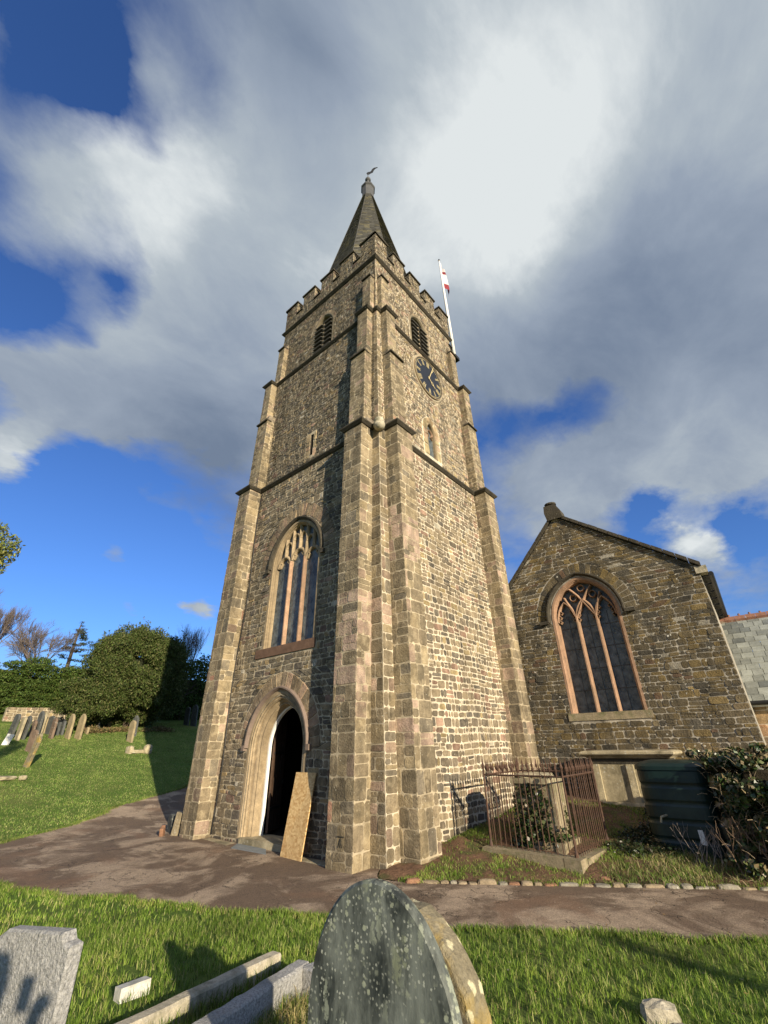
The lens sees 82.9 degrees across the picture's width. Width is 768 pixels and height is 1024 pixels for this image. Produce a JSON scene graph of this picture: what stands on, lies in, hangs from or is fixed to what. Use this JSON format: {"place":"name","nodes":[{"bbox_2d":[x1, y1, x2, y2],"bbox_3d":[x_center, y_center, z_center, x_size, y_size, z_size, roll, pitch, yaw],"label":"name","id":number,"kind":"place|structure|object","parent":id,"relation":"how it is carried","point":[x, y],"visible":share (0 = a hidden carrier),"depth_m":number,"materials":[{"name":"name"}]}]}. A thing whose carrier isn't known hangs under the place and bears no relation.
{"place":"outdoors","nodes":[
{"label":"outdoors","id":0,"kind":"place"},
{"bbox_2d":[0,723,196,838],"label":"bank grass","id":1,"kind":"structure","parent":0,"point":[98,774],"depth_m":17.54,"materials":[{"name":"green plant"}]},
{"bbox_2d":[0,787,767,939],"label":"path","id":2,"kind":"structure","parent":0,"point":[225,870],"depth_m":6.63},
{"bbox_2d":[280,772,315,861],"bbox_3d":[-1.726,6.062,8.709,0.682,1.434,0.312,-23,-35,34],"label":"wooden board","id":3,"kind":"object","parent":2,"relation":"on","point":[293,843],"visible":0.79,"depth_m":8.69,"materials":[{"name":"brown wood"}]},
{"bbox_2d":[0,815,751,1023],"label":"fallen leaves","id":4,"kind":"object","parent":2,"relation":"on","point":[364,879],"visible":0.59,"depth_m":5.21,"materials":[{"name":"brown plant"}]},
{"bbox_2d":[0,714,767,1023],"bbox_3d":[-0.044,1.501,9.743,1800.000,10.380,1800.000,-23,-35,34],"label":"ground","id":5,"kind":"structure","parent":0,"point":[590,1016],"depth_m":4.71,"materials":[{"name":"green plant"}]},
{"bbox_2d":[1,734,13,744],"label":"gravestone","id":6,"kind":"object","parent":5,"relation":"on","point":[7,739],"visible":1,"depth_m":19.63,"materials":[{"name":"white stone"}]},
{"bbox_2d":[0,519,25,573],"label":"cypress tree","id":7,"kind":"object","parent":5,"relation":"on","point":[11,547],"visible":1,"depth_m":10.64,"materials":[{"name":"green plant"}]},
{"bbox_2d":[0,775,26,780],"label":"flat stone","id":8,"kind":"object","parent":5,"relation":"on","point":[7,778],"visible":0.99,"depth_m":15.08,"materials":[{"name":"beige stone"}]},
{"bbox_2d":[6,714,20,735],"bbox_3d":[-17.965,10.508,21.024,0.730,1.342,0.110,-17,-32,27],"label":"gravestone","id":9,"kind":"object","parent":5,"relation":"on","point":[15,723],"visible":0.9,"depth_m":21.02,"materials":[{"name":"stone"}]},
{"bbox_2d":[0,588,31,640],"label":"bare tree","id":10,"kind":"object","parent":5,"relation":"on","point":[9,618],"visible":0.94,"depth_m":45.69,"materials":[{"name":"brown plant"}]},
{"bbox_2d":[14,717,27,740],"bbox_3d":[-17.459,10.517,20.834,0.526,1.261,0.110,-19,-33,29],"label":"gravestone","id":11,"kind":"object","parent":5,"relation":"on","point":[20,728],"visible":0.75,"depth_m":20.81,"materials":[{"name":"stone"}]},
{"bbox_2d":[20,716,31,739],"bbox_3d":[-17.469,10.615,21.097,0.642,1.292,0.110,-14,-31,22],"label":"gravestone","id":12,"kind":"object","parent":5,"relation":"on","point":[26,728],"visible":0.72,"depth_m":21.04,"materials":[{"name":"stone"}]},
{"bbox_2d":[25,730,38,751],"bbox_3d":[-15.493,10.173,19.074,0.436,1.107,0.110,-11,-30,18],"label":"gravestone","id":13,"kind":"object","parent":5,"relation":"on","point":[33,736],"visible":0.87,"depth_m":19.09,"materials":[{"name":"brown stone"}]},
{"bbox_2d":[23,733,42,767],"bbox_3d":[-13.706,9.417,16.909,0.661,1.437,0.110,-15,-31,23],"label":"gravestone","id":14,"kind":"object","parent":5,"relation":"on","point":[33,751],"visible":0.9,"depth_m":16.88,"materials":[{"name":"stone"}]},
{"bbox_2d":[28,720,37,735],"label":"gravestone","id":15,"kind":"object","parent":5,"relation":"on","point":[34,725],"visible":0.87,"depth_m":21.85,"materials":[{"name":"brown stone"}]},
{"bbox_2d":[35,711,44,734],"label":"gravestone","id":16,"kind":"object","parent":5,"relation":"on","point":[41,716],"visible":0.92,"depth_m":22.16,"materials":[{"name":"stone"}]},
{"bbox_2d":[0,925,83,1023],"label":"gravestone","id":17,"kind":"object","parent":5,"relation":"on","point":[39,965],"visible":1,"depth_m":2.47,"materials":[{"name":"grey stone"}]},
{"bbox_2d":[0,653,86,713],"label":"hedge","id":18,"kind":"object","parent":5,"relation":"on","point":[22,686],"visible":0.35,"depth_m":27.45,"materials":[{"name":"green plant"}]},
{"bbox_2d":[39,712,48,733],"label":"gravestone","id":19,"kind":"object","parent":5,"relation":"on","point":[44,722],"visible":0.52,"depth_m":22.60,"materials":[{"name":"stone"}]},
{"bbox_2d":[0,618,88,673],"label":"bare tree","id":20,"kind":"object","parent":5,"relation":"on","point":[23,642],"visible":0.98,"depth_m":44.79,"materials":[{"name":"brown plant"}]},
{"bbox_2d":[2,707,89,721],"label":"stone wall","id":21,"kind":"structure","parent":5,"relation":"on","point":[10,713],"depth_m":25.26,"materials":[{"name":"beige stone"}]},
{"bbox_2d":[43,717,48,733],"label":"gravestone","id":22,"kind":"object","parent":5,"relation":"on","point":[45,725],"visible":0.45,"depth_m":22.84,"materials":[{"name":"stone"}]},
{"bbox_2d":[44,716,55,734],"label":"gravestone","id":23,"kind":"object","parent":5,"relation":"on","point":[49,724],"visible":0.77,"depth_m":22.75,"materials":[{"name":"stone"}]},
{"bbox_2d":[48,718,57,738],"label":"gravestone","id":24,"kind":"object","parent":5,"relation":"on","point":[53,728],"visible":0.9,"depth_m":21.88,"materials":[{"name":"brown stone"}]},
{"bbox_2d":[54,722,61,735],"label":"gravestone","id":25,"kind":"object","parent":5,"relation":"on","point":[58,727],"visible":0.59,"depth_m":22.71,"materials":[{"name":"stone"}]},
{"bbox_2d":[59,721,66,734],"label":"gravestone","id":26,"kind":"object","parent":5,"relation":"on","point":[62,729],"visible":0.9,"depth_m":22.88,"materials":[{"name":"stone"}]},
{"bbox_2d":[64,714,75,738],"bbox_3d":[-16.187,11.162,22.378,0.551,1.409,0.110,-19,-33,30],"label":"gravestone","id":27,"kind":"object","parent":5,"relation":"on","point":[69,728],"visible":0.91,"depth_m":22.35,"materials":[{"name":"stone"}]},
{"bbox_2d":[57,621,95,666],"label":"conifer","id":28,"kind":"object","parent":5,"relation":"on","point":[82,637],"visible":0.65,"depth_m":50.03,"materials":[{"name":"green plant"}]},
{"bbox_2d":[74,714,86,739],"bbox_3d":[-15.760,11.247,22.533,0.513,1.427,0.110,-16,-32,25],"label":"gravestone","id":29,"kind":"object","parent":5,"relation":"on","point":[80,727],"visible":0.92,"depth_m":22.50,"materials":[{"name":"stone"}]},
{"bbox_2d":[0,879,179,934],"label":"lawn grass","id":30,"kind":"structure","parent":5,"relation":"on","point":[52,921],"depth_m":5.75,"materials":[{"name":"green plant"}]},
{"bbox_2d":[50,616,192,726],"bbox_3d":[-16.066,10.336,28.174,6.630,7.010,7.581,6,-29,-13],"label":"evergreen tree","id":31,"kind":"object","parent":5,"relation":"on","point":[143,674],"visible":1,"depth_m":26.55,"materials":[{"name":"green plant"}]},
{"bbox_2d":[83,725,174,733],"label":"undergrowth","id":32,"kind":"object","parent":5,"relation":"on","point":[94,729],"visible":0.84,"depth_m":25.38,"materials":[{"name":"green plant"}]},
{"bbox_2d":[126,720,136,742],"bbox_3d":[-13.500,11.842,23.202,0.537,1.298,0.110,-18,-32,28],"label":"gravestone","id":33,"kind":"object","parent":5,"relation":"on","point":[131,731],"visible":0.9,"depth_m":23.19,"materials":[{"name":"stone"}]},
{"bbox_2d":[113,976,150,1003],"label":"stone block","id":34,"kind":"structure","parent":5,"relation":"on","point":[124,989],"depth_m":3.56,"materials":[{"name":"stone"}]},
{"bbox_2d":[133,715,138,736],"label":"gravestone","id":35,"kind":"object","parent":5,"relation":"on","point":[136,718],"visible":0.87,"depth_m":24.86,"materials":[{"name":"stone"}]},
{"bbox_2d":[125,744,152,753],"bbox_3d":[-11.774,11.431,20.893,1.138,0.452,0.393,18,-34,-32],"label":"fallen cross","id":36,"kind":"object","parent":5,"relation":"on","point":[147,748],"visible":0.94,"depth_m":20.83,"materials":[{"name":"stone"}]},
{"bbox_2d":[159,825,165,836],"bbox_3d":[-5.466,8.000,10.680,0.090,0.507,0.342,4,-29,-9],"label":"stone fragment","id":37,"kind":"object","parent":5,"relation":"on","point":[162,831],"visible":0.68,"depth_m":10.64,"materials":[{"name":"stone"}]},
{"bbox_2d":[166,814,175,833],"bbox_3d":[-5.436,8.102,11.064,0.090,0.693,0.437,21,-35,-35],"label":"stone fragment","id":38,"kind":"object","parent":5,"relation":"on","point":[171,820],"visible":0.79,"depth_m":11.10,"materials":[{"name":"stone"}]},
{"bbox_2d":[170,812,182,835],"bbox_3d":[-5.152,7.873,10.741,0.304,0.768,0.090,-11,-30,18],"label":"stone fragment","id":39,"kind":"object","parent":5,"relation":"on","point":[176,825],"visible":0.61,"depth_m":10.75,"materials":[{"name":"beige stone"}]},
{"bbox_2d":[160,653,210,720],"bbox_3d":[-12.716,15.031,37.799,2.949,6.316,14.891,-14,-31,23],"label":"hedge","id":40,"kind":"object","parent":5,"relation":"on","point":[194,694],"visible":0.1,"depth_m":33.40,"materials":[{"name":"green plant"}]},
{"bbox_2d":[183,707,190,725],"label":"gravestone","id":41,"kind":"object","parent":5,"relation":"on","point":[187,716],"visible":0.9,"depth_m":30.37,"materials":[{"name":"stone"}]},
{"bbox_2d":[176,623,210,662],"bbox_3d":[-17.197,13.475,38.044,2.651,7.508,3.161,-23,-35,34],"label":"bare tree","id":42,"kind":"object","parent":5,"relation":"on","point":[196,645],"visible":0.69,"depth_m":38.83,"materials":[{"name":"brown plant"}]},
{"bbox_2d":[190,705,197,726],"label":"gravestone","id":43,"kind":"object","parent":5,"relation":"on","point":[194,715],"visible":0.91,"depth_m":30.36,"materials":[{"name":"stone"}]},
{"bbox_2d":[115,951,280,1023],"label":"grave kerb","id":44,"kind":"structure","parent":5,"relation":"on","point":[170,1007],"depth_m":3.40,"materials":[{"name":"beige stone"}]},
{"bbox_2d":[114,955,299,1023],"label":"kerb grass","id":45,"kind":"structure","parent":5,"relation":"on","point":[213,1002],"depth_m":3.39,"materials":[{"name":"green plant"}]},
{"bbox_2d":[205,838,232,844],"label":"paving slab","id":46,"kind":"structure","parent":5,"relation":"on","point":[222,842],"depth_m":9.95,"materials":[{"name":"stone"}]},
{"bbox_2d":[231,843,265,854],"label":"paving slab","id":47,"kind":"structure","parent":5,"relation":"on","point":[249,848],"depth_m":9.16,"materials":[{"name":"grey stone"}]},
{"bbox_2d":[192,959,313,1023],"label":"grave surround","id":48,"kind":"object","parent":5,"relation":"on","point":[266,993],"visible":0.38,"depth_m":3.23,"materials":[{"name":"grey stone"}]},
{"bbox_2d":[238,833,283,851],"bbox_3d":[-2.325,7.262,9.351,1.900,0.340,0.660,-23,-35,34],"label":"doorstep","id":49,"kind":"object","parent":5,"relation":"on","point":[271,842],"visible":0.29,"depth_m":9.39,"materials":[{"name":"stone"}]},
{"bbox_2d":[250,984,308,1023],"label":"dry grass","id":50,"kind":"structure","parent":5,"relation":"on","point":[293,1017],"depth_m":3.17,"materials":[{"name":"beige plant"}]},
{"bbox_2d":[302,857,324,865],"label":"paving slab","id":51,"kind":"structure","parent":5,"relation":"on","point":[314,861],"depth_m":8.05,"materials":[{"name":"stone"}]},
{"bbox_2d":[179,167,539,873],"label":"church tower","id":52,"kind":"structure","parent":5,"relation":"on","point":[365,665],"depth_m":11.62,"materials":[{"name":"stone"}]},
{"bbox_2d":[265,711,287,832],"bbox_3d":[-2.654,6.405,10.919,0.087,2.605,0.760,-5,-28,7],"label":"door","id":53,"kind":"structure","parent":52,"relation":"in","point":[278,754],"depth_m":10.75,"materials":[{"name":"brown wood"}]},
{"bbox_2d":[255,516,324,659],"bbox_3d":[-2.494,1.910,12.106,2.580,3.942,0.298,-23,-35,34],"label":"window","id":54,"kind":"structure","parent":52,"relation":"in","point":[294,561],"depth_m":12.08,"materials":[{"name":"beige glass"}]},
{"bbox_2d":[309,435,313,455],"bbox_3d":[-2.254,-2.149,14.354,0.132,0.850,0.362,-23,-35,34],"label":"slit window","id":55,"kind":"structure","parent":52,"relation":"in","point":[312,437],"depth_m":14.32,"materials":[{"name":"glass"}]},
{"bbox_2d":[427,423,437,460],"bbox_3d":[1.509,-2.364,14.622,0.283,1.452,0.500,-23,-35,34],"label":"lancet window","id":56,"kind":"structure","parent":52,"relation":"in","point":[431,434],"depth_m":14.70,"materials":[{"name":"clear glass"}]},
{"bbox_2d":[438,259,459,362],"bbox_3d":[3.090,-10.262,21.490,0.340,7.610,0.500,-23,-35,34],"label":"flagpole","id":57,"kind":"object","parent":52,"relation":"attached to","point":[452,348],"visible":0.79,"depth_m":20.95,"materials":[{"name":"white metal"}]},
{"bbox_2d":[440,263,448,293],"bbox_3d":[3.259,-12.386,23.101,0.190,1.930,0.788,-20,-33,31],"label":"flag","id":58,"kind":"object","parent":57,"relation":"attached to","point":[445,282],"visible":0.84,"depth_m":23.01,"materials":[{"name":"white fabric"}]},
{"bbox_2d":[0,783,767,946],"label":"verge grass","id":59,"kind":"structure","parent":5,"relation":"on","point":[196,907],"depth_m":5.66,"materials":[{"name":"green plant"}]},
{"bbox_2d":[307,878,462,1023],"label":"gravestone","id":60,"kind":"object","parent":5,"relation":"on","point":[379,958],"visible":1,"depth_m":1.76,"materials":[{"name":"stone"}]},
{"bbox_2d":[405,877,420,883],"bbox_3d":[0.451,5.748,6.742,0.248,0.118,0.137,0,-28,-3],"label":"edging stone","id":61,"kind":"object","parent":5,"relation":"on","point":[411,880],"visible":0.62,"depth_m":6.71,"materials":[{"name":"stone"}]},
{"bbox_2d":[422,879,438,883],"bbox_3d":[0.716,5.724,6.708,0.291,0.072,0.139,-11,-30,17],"label":"edging stone","id":62,"kind":"object","parent":5,"relation":"on","point":[426,881],"visible":0.7,"depth_m":6.67,"materials":[{"name":"beige stone"}]},
{"bbox_2d":[440,880,448,883],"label":"edging stone","id":63,"kind":"object","parent":5,"relation":"on","point":[444,882],"visible":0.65,"depth_m":6.66,"materials":[{"name":"beige stone"}]},
{"bbox_2d":[411,898,491,1023],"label":"gravestone","id":64,"kind":"object","parent":5,"relation":"on","point":[469,994],"visible":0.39,"depth_m":1.77,"materials":[{"name":"stone"}]},
{"bbox_2d":[458,880,466,884],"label":"edging stone","id":65,"kind":"object","parent":5,"relation":"on","point":[462,882],"visible":0.71,"depth_m":6.61,"materials":[{"name":"beige stone"}]},
{"bbox_2d":[468,881,476,884],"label":"edging stone","id":66,"kind":"object","parent":5,"relation":"on","point":[472,883],"visible":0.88,"depth_m":6.60,"materials":[{"name":"beige stone"}]},
{"bbox_2d":[478,878,496,884],"bbox_3d":[1.572,5.649,6.597,0.296,0.134,0.101,-5,-29,8],"label":"edging stone","id":67,"kind":"object","parent":5,"relation":"on","point":[485,881],"visible":0.62,"depth_m":6.58,"materials":[{"name":"beige stone"}]},
{"bbox_2d":[498,881,507,885],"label":"edging stone","id":68,"kind":"object","parent":5,"relation":"on","point":[502,883],"visible":0.77,"depth_m":6.53,"materials":[{"name":"grey stone"}]},
{"bbox_2d":[508,882,519,884],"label":"edging stone","id":69,"kind":"object","parent":5,"relation":"on","point":[513,883],"visible":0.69,"depth_m":6.53,"materials":[{"name":"stone"}]},
{"bbox_2d":[521,880,532,885],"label":"edging stone","id":70,"kind":"object","parent":5,"relation":"on","point":[526,883],"visible":0.62,"depth_m":6.49,"materials":[{"name":"beige stone"}]},
{"bbox_2d":[481,756,608,874],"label":"railings","id":71,"kind":"object","parent":5,"relation":"on","point":[581,863],"visible":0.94,"depth_m":7.87,"materials":[{"name":"metal"}]},
{"bbox_2d":[509,772,581,854],"bbox_3d":[3.015,5.795,8.377,1.088,1.336,1.016,-23,-35,34],"label":"pedestal tomb","id":72,"kind":"object","parent":5,"relation":"on","point":[543,816],"visible":0.87,"depth_m":8.14,"materials":[{"name":"stone"}]},
{"bbox_2d":[543,882,556,885],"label":"edging stone","id":73,"kind":"object","parent":5,"relation":"on","point":[549,884],"visible":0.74,"depth_m":6.45,"materials":[{"name":"stone"}]},
{"bbox_2d":[558,882,578,886],"bbox_3d":[2.743,5.545,6.448,0.314,0.083,0.102,-4,-28,5],"label":"edging stone","id":74,"kind":"object","parent":5,"relation":"on","point":[571,884],"visible":0.62,"depth_m":6.43,"materials":[{"name":"grey stone"}]},
{"bbox_2d":[378,787,767,887],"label":"planting bed","id":75,"kind":"object","parent":5,"relation":"on","point":[395,872],"visible":0.27,"depth_m":7.31,"materials":[{"name":"green plant"}]},
{"bbox_2d":[398,875,767,889],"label":"stone edging","id":76,"kind":"structure","parent":75,"relation":"on","point":[555,882],"depth_m":6.46,"materials":[{"name":"beige stone"}]},
{"bbox_2d":[601,840,767,888],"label":"rough grass","id":77,"kind":"structure","parent":75,"relation":"on","point":[664,859],"depth_m":6.72,"materials":[{"name":"green plant"}]},
{"bbox_2d":[673,822,732,866],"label":"dead weeds","id":78,"kind":"object","parent":75,"relation":"on","point":[713,838],"visible":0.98,"depth_m":7.03,"materials":[{"name":"grey plant"}]},
{"bbox_2d":[682,739,767,881],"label":"ivy bush","id":79,"kind":"object","parent":75,"relation":"on","point":[740,781],"visible":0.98,"depth_m":6.87,"materials":[{"name":"green plant"}]},
{"bbox_2d":[580,883,593,886],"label":"edging stone","id":80,"kind":"object","parent":5,"relation":"on","point":[587,885],"visible":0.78,"depth_m":6.39,"materials":[{"name":"beige stone"}]},
{"bbox_2d":[594,883,610,887],"bbox_3d":[3.212,5.502,6.385,0.242,0.059,0.154,-11,-30,18],"label":"edging stone","id":81,"kind":"object","parent":5,"relation":"on","point":[603,885],"visible":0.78,"depth_m":6.36,"materials":[{"name":"grey stone"}]},
{"bbox_2d":[600,876,609,879],"bbox_3d":[3.368,5.598,6.630,0.153,0.065,0.112,-7,-29,11],"label":"brick fragment","id":82,"kind":"object","parent":5,"relation":"on","point":[605,877],"visible":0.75,"depth_m":6.61,"materials":[{"name":"brown brick"}]},
{"bbox_2d":[612,882,624,887],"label":"edging stone","id":83,"kind":"object","parent":5,"relation":"on","point":[617,884],"visible":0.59,"depth_m":6.34,"materials":[{"name":"beige stone"}]},
{"bbox_2d":[579,749,681,806],"bbox_3d":[6.236,6.747,10.663,2.140,1.590,1.130,-23,-35,34],"label":"chest tomb","id":84,"kind":"object","parent":5,"relation":"on","point":[617,778],"visible":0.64,"depth_m":10.64,"materials":[{"name":"stone"}]},
{"bbox_2d":[625,883,642,887],"bbox_3d":[3.643,5.465,6.332,0.232,0.082,0.137,-6,-29,8],"label":"edging stone","id":85,"kind":"object","parent":5,"relation":"on","point":[633,885],"visible":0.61,"depth_m":6.30,"materials":[{"name":"grey stone"}]},
{"bbox_2d":[508,502,765,789],"bbox_3d":[10.341,6.529,18.237,7.725,9.800,14.150,-21,-34,33],"label":"church aisle","id":86,"kind":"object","parent":5,"relation":"on","point":[623,643],"visible":0.6,"depth_m":12.76,"materials":[{"name":"stone"}]},
{"bbox_2d":[539,572,653,720],"bbox_3d":[6.363,3.945,13.306,2.840,4.364,0.420,-21,-34,33],"label":"window","id":87,"kind":"structure","parent":86,"relation":"in","point":[601,677],"depth_m":13.25,"materials":[{"name":"grey glass"}]},
{"bbox_2d":[601,806,687,858],"bbox_3d":[5.503,6.253,8.572,1.476,0.537,3.729,-23,-35,34],"label":"ground ivy","id":88,"kind":"object","parent":5,"relation":"on","point":[639,832],"visible":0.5,"depth_m":7.78,"materials":[{"name":"green plant"}]},
{"bbox_2d":[643,884,664,887],"bbox_3d":[3.910,5.441,6.298,0.311,0.080,0.086,-4,-28,5],"label":"edging stone","id":89,"kind":"object","parent":5,"relation":"on","point":[653,885],"visible":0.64,"depth_m":6.28,"materials":[{"name":"beige stone"}]},
{"bbox_2d":[640,998,682,1023],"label":"stone lump","id":90,"kind":"object","parent":5,"relation":"on","point":[654,1010],"visible":0.96,"depth_m":3.08,"materials":[{"name":"beige stone"}]},
{"bbox_2d":[666,883,679,888],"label":"edging stone","id":91,"kind":"object","parent":5,"relation":"on","point":[671,886],"visible":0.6,"depth_m":6.23,"materials":[{"name":"grey stone"}]},
{"bbox_2d":[634,759,734,859],"bbox_3d":[5.488,5.420,7.985,1.200,1.520,1.227,-23,-35,34],"label":"plastic tank","id":92,"kind":"object","parent":5,"relation":"on","point":[671,789],"visible":0.85,"depth_m":7.70,"materials":[{"name":"plastic"}]},
{"bbox_2d":[679,883,692,888],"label":"edging stone","id":93,"kind":"object","parent":5,"relation":"on","point":[685,886],"visible":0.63,"depth_m":6.21,"materials":[{"name":"grey stone"}]},
{"bbox_2d":[696,886,715,888],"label":"edging stone","id":94,"kind":"object","parent":5,"relation":"on","point":[702,887],"visible":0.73,"depth_m":6.19,"materials":[{"name":"grey stone"}]},
{"bbox_2d":[717,884,741,889],"bbox_3d":[4.904,5.353,6.170,0.305,0.117,0.080,-6,-29,10],"label":"edging stone","id":95,"kind":"object","parent":5,"relation":"on","point":[730,887],"visible":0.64,"depth_m":6.16,"materials":[{"name":"grey stone"}]},
{"bbox_2d":[718,611,767,745],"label":"church porch","id":96,"kind":"object","parent":5,"relation":"on","point":[746,635],"visible":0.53,"depth_m":14.47,"materials":[{"name":"stone"}]},
{"bbox_2d":[741,887,756,889],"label":"edging stone","id":97,"kind":"object","parent":5,"relation":"on","point":[749,888],"visible":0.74,"depth_m":6.11,"materials":[{"name":"beige stone"}]},
{"bbox_2d":[749,937,767,993],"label":"lawn grass","id":98,"kind":"structure","parent":5,"relation":"on","point":[759,980],"depth_m":3.67,"materials":[{"name":"green plant"}]},
{"bbox_2d":[759,886,767,890],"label":"edging stone","id":99,"kind":"object","parent":5,"relation":"on","point":[765,888],"visible":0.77,"depth_m":6.08,"materials":[{"name":"grey stone"}]},
{"bbox_2d":[0,0,767,679],"label":"sky","id":100,"kind":"structure","parent":0,"point":[587,180],"materials":[{"name":"blue"}]},
{"bbox_2d":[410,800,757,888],"bbox_3d":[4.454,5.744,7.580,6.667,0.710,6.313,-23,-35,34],"label":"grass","id":101,"kind":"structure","parent":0,"point":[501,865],"depth_m":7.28,"materials":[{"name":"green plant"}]}
]}

